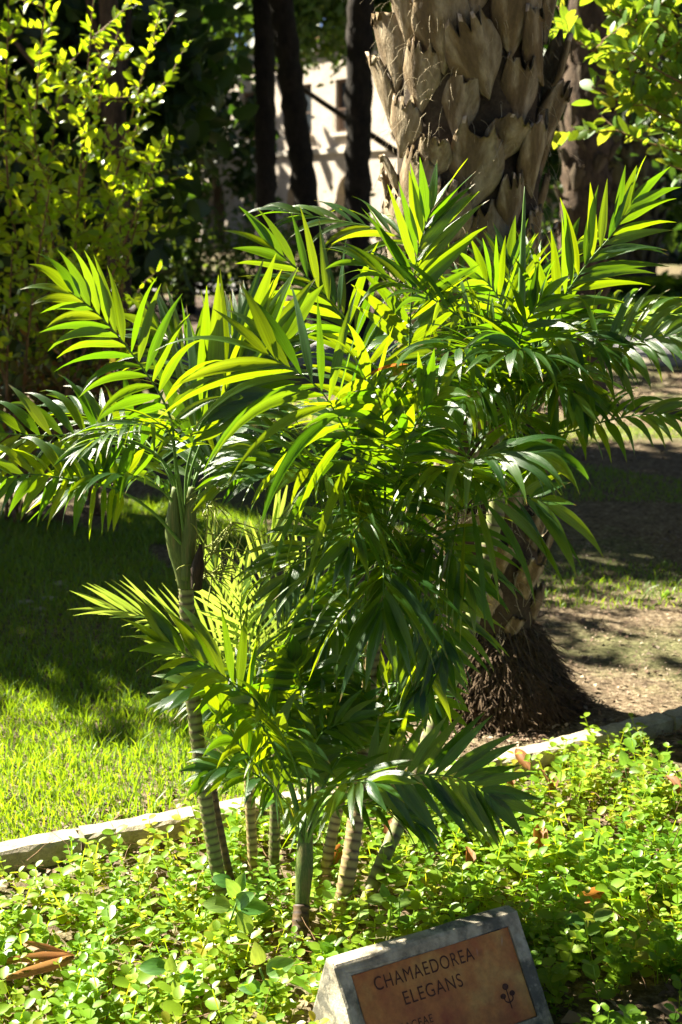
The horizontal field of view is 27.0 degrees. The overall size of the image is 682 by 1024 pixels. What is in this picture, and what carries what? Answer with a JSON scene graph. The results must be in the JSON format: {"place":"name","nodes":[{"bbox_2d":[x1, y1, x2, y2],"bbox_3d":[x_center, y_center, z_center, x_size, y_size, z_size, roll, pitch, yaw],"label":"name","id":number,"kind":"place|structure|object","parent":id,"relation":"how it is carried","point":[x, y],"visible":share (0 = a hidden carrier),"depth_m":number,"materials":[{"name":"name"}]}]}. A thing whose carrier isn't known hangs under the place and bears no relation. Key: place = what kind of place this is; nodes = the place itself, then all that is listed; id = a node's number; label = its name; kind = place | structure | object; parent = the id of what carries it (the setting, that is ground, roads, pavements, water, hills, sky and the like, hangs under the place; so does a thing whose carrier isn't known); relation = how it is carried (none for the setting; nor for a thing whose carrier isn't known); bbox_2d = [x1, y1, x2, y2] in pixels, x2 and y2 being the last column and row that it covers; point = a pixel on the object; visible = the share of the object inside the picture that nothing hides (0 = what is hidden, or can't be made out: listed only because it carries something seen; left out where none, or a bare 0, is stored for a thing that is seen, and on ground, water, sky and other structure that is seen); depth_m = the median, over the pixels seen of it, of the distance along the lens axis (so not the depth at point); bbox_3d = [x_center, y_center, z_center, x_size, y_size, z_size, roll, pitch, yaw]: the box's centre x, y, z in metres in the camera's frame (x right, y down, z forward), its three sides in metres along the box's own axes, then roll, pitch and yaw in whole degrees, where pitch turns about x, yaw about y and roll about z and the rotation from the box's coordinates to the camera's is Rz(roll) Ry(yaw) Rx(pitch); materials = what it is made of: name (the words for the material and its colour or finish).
{"place":"outdoors","nodes":[
{"label":"outdoors","id":0,"kind":"place"},
{"bbox_2d":[152,277,235,292],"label":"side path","id":1,"kind":"structure","parent":0,"point":[208,285],"depth_m":26.23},
{"bbox_2d":[0,398,547,475],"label":"grass","id":2,"kind":"structure","parent":0,"point":[52,468],"depth_m":9.40,"materials":[{"name":"green plant"}]},
{"bbox_2d":[0,239,681,1023],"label":"ground","id":3,"kind":"structure","parent":0,"point":[622,517],"depth_m":5.13,"materials":[{"name":"green plant"}]},
{"bbox_2d":[19,599,33,603],"bbox_3d":[-1.242,0.354,5.604,0.055,0.020,0.047,-7,14,-29],"label":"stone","id":4,"kind":"object","parent":3,"relation":"on","point":[27,600],"visible":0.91,"depth_m":5.59,"materials":[{"name":"grey stone"}]},
{"bbox_2d":[0,0,133,458],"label":"slim tree","id":5,"kind":"object","parent":3,"relation":"on","point":[112,112],"visible":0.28,"depth_m":8.09,"materials":[{"name":"brown plant"}]},
{"bbox_2d":[0,316,150,386],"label":"hedge","id":6,"kind":"object","parent":3,"relation":"on","point":[34,366],"depth_m":12.18,"materials":[{"name":"green plant"}]},
{"bbox_2d":[0,0,205,524],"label":"flowering shrub","id":7,"kind":"object","parent":3,"relation":"on","point":[46,214],"visible":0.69,"depth_m":6.48,"materials":[{"name":"green plant"}]},
{"bbox_2d":[0,0,258,443],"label":"dark shrub","id":8,"kind":"object","parent":3,"relation":"on","point":[179,108],"visible":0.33,"depth_m":8.70,"materials":[{"name":"green plant"}]},
{"bbox_2d":[14,0,277,315],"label":"evergreen tree","id":9,"kind":"object","parent":3,"relation":"on","point":[239,22],"visible":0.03,"depth_m":16.73,"materials":[{"name":"green plant"}]},
{"bbox_2d":[0,491,336,841],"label":"lawn grass","id":10,"kind":"structure","parent":3,"relation":"on","point":[60,774],"depth_m":4.75,"materials":[{"name":"green plant"}]},
{"bbox_2d":[138,955,202,1011],"bbox_3d":[-0.329,0.918,2.749,0.124,0.141,0.034,-2,12,-7],"label":"broad leaved plant","id":11,"kind":"object","parent":3,"relation":"on","point":[156,966],"visible":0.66,"depth_m":2.75,"materials":[{"name":"green plant"}]},
{"bbox_2d":[0,247,356,899],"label":"parlour palm","id":12,"kind":"object","parent":3,"relation":"on","point":[72,459],"visible":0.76,"depth_m":2.94,"materials":[{"name":"green plant"}]},
{"bbox_2d":[15,296,386,332],"bbox_3d":[-5.103,-2.831,20.113,13.893,0.001,6.612,0,12,0],"label":"flower bed","id":13,"kind":"object","parent":3,"relation":"on","point":[194,318],"visible":0.04,"depth_m":20.17,"materials":[{"name":"green plant"}]},
{"bbox_2d":[132,1,283,313],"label":"evergreen tree","id":14,"kind":"object","parent":13,"relation":"on","point":[245,174],"visible":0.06,"depth_m":19.28,"materials":[{"name":"green plant"}]},
{"bbox_2d":[132,185,389,319],"bbox_3d":[-1.631,-3.409,18.784,9.080,1.836,2.018,0,12,0],"label":"hedge","id":15,"kind":"object","parent":13,"relation":"on","point":[238,273],"visible":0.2,"depth_m":18.65,"materials":[{"name":"green plant"}]},
{"bbox_2d":[252,0,278,295],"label":"palm tree","id":16,"kind":"object","parent":13,"relation":"on","point":[264,64],"visible":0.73,"depth_m":16.31,"materials":[{"name":"brown plant"}]},
{"bbox_2d":[67,485,364,722],"bbox_3d":[-0.210,0.340,3.786,0.658,0.815,0.822,8,15,32],"label":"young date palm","id":17,"kind":"object","parent":3,"relation":"on","point":[234,629],"visible":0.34,"depth_m":3.81,"materials":[{"name":"green plant"}]},
{"bbox_2d":[211,783,234,879],"bbox_3d":[-0.261,0.760,3.204,0.084,0.300,0.024,8,15,33],"label":"parlour palm","id":18,"kind":"object","parent":3,"relation":"on","point":[224,850],"visible":0.51,"depth_m":3.20,"materials":[{"name":"green plant"}]},
{"bbox_2d":[201,878,269,940],"bbox_3d":[-0.219,0.846,2.959,0.144,0.183,0.046,0,12,0],"label":"broad leaved plant","id":19,"kind":"object","parent":3,"relation":"on","point":[248,904],"visible":0.75,"depth_m":2.96,"materials":[{"name":"green plant"}]},
{"bbox_2d":[211,872,266,917],"bbox_3d":[-0.221,0.842,3.077,0.120,0.139,0.033,0,12,0],"label":"broad leaved plant","id":20,"kind":"object","parent":3,"relation":"on","point":[220,881],"visible":0.34,"depth_m":3.07,"materials":[{"name":"green plant"}]},
{"bbox_2d":[173,631,329,879],"bbox_3d":[-0.176,0.579,3.177,0.334,0.640,0.206,5,13,23],"label":"parlour palm","id":21,"kind":"object","parent":3,"relation":"on","point":[251,837],"visible":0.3,"depth_m":3.17,"materials":[{"name":"plant"}]},
{"bbox_2d":[237,941,295,1009],"bbox_3d":[-0.143,0.899,2.723,0.114,0.178,0.041,0,12,0],"label":"broad leaved plant","id":22,"kind":"object","parent":3,"relation":"on","point":[257,956],"visible":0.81,"depth_m":2.71,"materials":[{"name":"green plant"}]},
{"bbox_2d":[199,0,396,155],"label":"deciduous tree","id":23,"kind":"object","parent":3,"relation":"on","point":[310,15],"visible":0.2,"depth_m":24.38,"materials":[{"name":"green plant"}]},
{"bbox_2d":[51,710,546,831],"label":"kerb litter","id":24,"kind":"object","parent":3,"relation":"on","point":[181,805],"visible":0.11,"depth_m":3.80,"materials":[{"name":"brown plant"}]},
{"bbox_2d":[266,607,376,882],"bbox_3d":[-0.046,0.552,3.229,0.258,0.694,0.332,0,12,0],"label":"parlour palm","id":25,"kind":"object","parent":3,"relation":"on","point":[274,832],"visible":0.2,"depth_m":3.26,"materials":[{"name":"green plant"}]},
{"bbox_2d":[122,599,541,958],"bbox_3d":[-0.025,0.567,2.920,0.727,0.810,0.701,-11,17,-41],"label":"parlour palm","id":26,"kind":"object","parent":3,"relation":"on","point":[321,756],"visible":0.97,"depth_m":2.90,"materials":[{"name":"green plant"}]},
{"bbox_2d":[0,712,681,1023],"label":"ground cover","id":27,"kind":"object","parent":3,"relation":"on","point":[81,982],"visible":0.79,"depth_m":3.07,"materials":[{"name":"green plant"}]},
{"bbox_2d":[0,941,74,980],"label":"dead leaf","id":28,"kind":"object","parent":27,"relation":"on","point":[47,955],"visible":0.88,"depth_m":2.83,"materials":[{"name":"brown plant"}]},
{"bbox_2d":[333,844,343,864],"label":"dead leaf","id":29,"kind":"object","parent":27,"relation":"on","point":[339,855],"visible":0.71,"depth_m":3.28,"materials":[{"name":"brown plant"}]},
{"bbox_2d":[383,818,392,833],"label":"dead leaf","id":30,"kind":"object","parent":27,"relation":"on","point":[385,829],"visible":0.14,"depth_m":3.41,"materials":[{"name":"brown plant"}]},
{"bbox_2d":[465,846,475,869],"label":"dead leaf","id":31,"kind":"object","parent":27,"relation":"on","point":[470,855],"visible":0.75,"depth_m":3.27,"materials":[{"name":"brown plant"}]},
{"bbox_2d":[506,780,514,787],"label":"dead leaf","id":32,"kind":"object","parent":27,"relation":"on","point":[512,783],"visible":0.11,"depth_m":3.68,"materials":[{"name":"plant"}]},
{"bbox_2d":[514,748,530,769],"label":"dead leaf","id":33,"kind":"object","parent":27,"relation":"on","point":[521,761],"visible":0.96,"depth_m":3.83,"materials":[{"name":"brown plant"}]},
{"bbox_2d":[533,824,547,850],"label":"dead leaf","id":34,"kind":"object","parent":27,"relation":"on","point":[539,836],"visible":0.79,"depth_m":3.35,"materials":[{"name":"brown plant"}]},
{"bbox_2d":[540,769,558,793],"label":"dead leaf","id":35,"kind":"object","parent":27,"relation":"on","point":[548,779],"visible":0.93,"depth_m":3.68,"materials":[{"name":"plant"}]},
{"bbox_2d":[577,887,603,902],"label":"dead leaf","id":36,"kind":"object","parent":27,"relation":"on","point":[594,893],"visible":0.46,"depth_m":3.12,"materials":[{"name":"orange plant"}]},
{"bbox_2d":[666,775,681,793],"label":"dead leaf","id":37,"kind":"object","parent":27,"relation":"on","point":[674,780],"visible":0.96,"depth_m":3.68,"materials":[{"name":"brown plant"}]},
{"bbox_2d":[0,706,681,872],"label":"kerb","id":38,"kind":"structure","parent":3,"relation":"on","point":[15,853],"depth_m":3.52,"materials":[{"name":"concrete"}]},
{"bbox_2d":[0,726,681,1023],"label":"bed litter","id":39,"kind":"object","parent":3,"relation":"on","point":[570,1017],"visible":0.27,"depth_m":3.15,"materials":[{"name":"plant"}]},
{"bbox_2d":[37,366,681,461],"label":"path litter","id":40,"kind":"object","parent":3,"relation":"on","point":[639,394],"visible":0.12,"depth_m":10.24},
{"bbox_2d":[153,158,603,924],"bbox_3d":[0.078,0.092,3.060,0.866,1.671,0.939,0,12,0],"label":"parlour palm","id":41,"kind":"object","parent":3,"relation":"on","point":[415,638],"visible":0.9,"depth_m":2.84,"materials":[{"name":"plant"}]},
{"bbox_2d":[304,660,469,887],"bbox_3d":[0.089,0.603,3.231,0.393,0.670,0.187,0,12,0],"label":"parlour palm","id":42,"kind":"object","parent":3,"relation":"on","point":[332,835],"visible":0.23,"depth_m":3.19,"materials":[{"name":"plant"}]},
{"bbox_2d":[365,882,412,938],"bbox_3d":[0.105,0.853,3.032,0.106,0.137,0.034,0,12,0],"label":"broad leaved plant","id":43,"kind":"object","parent":3,"relation":"on","point":[377,899],"visible":0.64,"depth_m":3.03,"materials":[{"name":"green plant"}]},
{"bbox_2d":[310,905,553,1023],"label":"plant label","id":44,"kind":"object","parent":3,"relation":"on","point":[479,968],"visible":0.99,"depth_m":2.64,"materials":[{"name":"grey stone"}]},
{"bbox_2d":[196,37,681,255],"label":"building","id":45,"kind":"structure","parent":3,"relation":"on","point":[328,133],"depth_m":43.89,"materials":[{"name":"beige paint"}]},
{"bbox_2d":[244,92,254,139],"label":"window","id":46,"kind":"structure","parent":45,"relation":"in","point":[250,95],"depth_m":48.12,"materials":[{"name":"grey glass"}]},
{"bbox_2d":[304,84,311,134],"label":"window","id":47,"kind":"structure","parent":45,"relation":"in","point":[309,86],"depth_m":44.70,"materials":[{"name":"white"}]},
{"bbox_2d":[338,79,345,131],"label":"window","id":48,"kind":"structure","parent":45,"relation":"in","point":[341,83],"depth_m":42.94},
{"bbox_2d":[221,530,681,796],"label":"yard litter","id":49,"kind":"object","parent":3,"relation":"on","point":[620,631],"visible":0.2,"depth_m":5.30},
{"bbox_2d":[244,156,681,907],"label":"parlour palm","id":50,"kind":"object","parent":3,"relation":"on","point":[550,354],"visible":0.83,"depth_m":3.02,"materials":[{"name":"green plant"}]},
{"bbox_2d":[365,0,603,741],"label":"date palm trunk","id":51,"kind":"object","parent":3,"relation":"on","point":[483,88],"visible":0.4,"depth_m":3.98,"materials":[{"name":"brown plant"}]},
{"bbox_2d":[553,0,620,406],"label":"palm tree","id":52,"kind":"object","parent":3,"relation":"on","point":[595,158],"visible":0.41,"depth_m":10.52,"materials":[{"name":"brown plant"}]},
{"bbox_2d":[562,908,612,956],"bbox_3d":[0.513,0.880,2.955,0.103,0.115,0.046,-6,14,-27],"label":"broad leaved plant","id":53,"kind":"object","parent":3,"relation":"on","point":[602,914],"visible":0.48,"depth_m":2.95,"materials":[{"name":"green plant"}]},
{"bbox_2d":[562,831,619,860],"bbox_3d":[0.583,0.800,3.313,0.143,0.121,0.042,0,12,0],"label":"broad leaved plant","id":54,"kind":"object","parent":3,"relation":"on","point":[599,840],"visible":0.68,"depth_m":3.31,"materials":[{"name":"green plant"}]},
{"bbox_2d":[539,2,681,274],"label":"evergreen tree","id":55,"kind":"object","parent":3,"relation":"on","point":[553,158],"visible":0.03,"depth_m":25.75,"materials":[{"name":"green plant"}]},
{"bbox_2d":[543,0,681,198],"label":"evergreen tree","id":56,"kind":"object","parent":3,"relation":"on","point":[656,166],"visible":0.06,"depth_m":14.97,"materials":[{"name":"green plant"}]},
{"bbox_2d":[549,0,681,186],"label":"glossy shrub","id":57,"kind":"object","parent":3,"relation":"on","point":[657,99],"visible":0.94,"depth_m":5.63,"materials":[{"name":"green plant"}]},
{"bbox_2d":[611,749,642,792],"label":"broad leaved plant","id":58,"kind":"object","parent":3,"relation":"on","point":[623,758],"visible":0.81,"depth_m":3.74,"materials":[{"name":"green plant"}]},
{"bbox_2d":[662,590,670,597],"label":"dead leaf","id":59,"kind":"object","parent":3,"relation":"on","point":[667,592],"visible":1,"depth_m":5.65,"materials":[{"name":"plant"}]},
{"bbox_2d":[653,171,681,262],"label":"distant wood","id":60,"kind":"object","parent":3,"relation":"on","point":[669,247],"depth_m":35.19,"materials":[{"name":"green plant"}]},
{"bbox_2d":[136,335,681,365],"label":"path","id":61,"kind":"structure","parent":0,"point":[330,350],"depth_m":14.45,"materials":[{"name":"beige soil"}]},
{"bbox_2d":[268,0,336,340],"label":"palm tree","id":62,"kind":"object","parent":61,"relation":"on","point":[294,107],"visible":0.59,"depth_m":15.34,"materials":[{"name":"brown plant"}]},
{"bbox_2d":[341,0,374,349],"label":"palm tree","id":63,"kind":"object","parent":61,"relation":"on","point":[358,93],"visible":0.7,"depth_m":14.40,"materials":[{"name":"brown plant"}]},
{"bbox_2d":[246,425,681,609],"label":"sparse grass","id":64,"kind":"structure","parent":0,"point":[575,589],"depth_m":7.02,"materials":[{"name":"green plant"}]},
{"bbox_2d":[551,280,681,333],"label":"lawn","id":65,"kind":"structure","parent":0,"point":[635,300],"depth_m":22.47,"materials":[{"name":"green plant"}]},
{"bbox_2d":[606,12,671,293],"bbox_3d":[4.752,-8.239,23.305,4.793,9.220,5.151,0,12,0],"label":"palm tree","id":66,"kind":"object","parent":65,"relation":"on","point":[632,162],"visible":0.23,"depth_m":23.60,"materials":[{"name":"brown plant"}]},
{"bbox_2d":[609,276,671,292],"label":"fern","id":67,"kind":"object","parent":65,"relation":"on","point":[627,288],"visible":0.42,"depth_m":23.42,"materials":[{"name":"green plant"}]},
{"bbox_2d":[613,276,681,293],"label":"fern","id":68,"kind":"object","parent":65,"relation":"on","point":[656,290],"visible":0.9,"depth_m":23.10,"materials":[{"name":"green plant"}]},
{"bbox_2d":[642,274,681,290],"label":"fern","id":69,"kind":"object","parent":65,"relation":"on","point":[678,287],"visible":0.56,"depth_m":23.92,"materials":[{"name":"green plant"}]}
]}

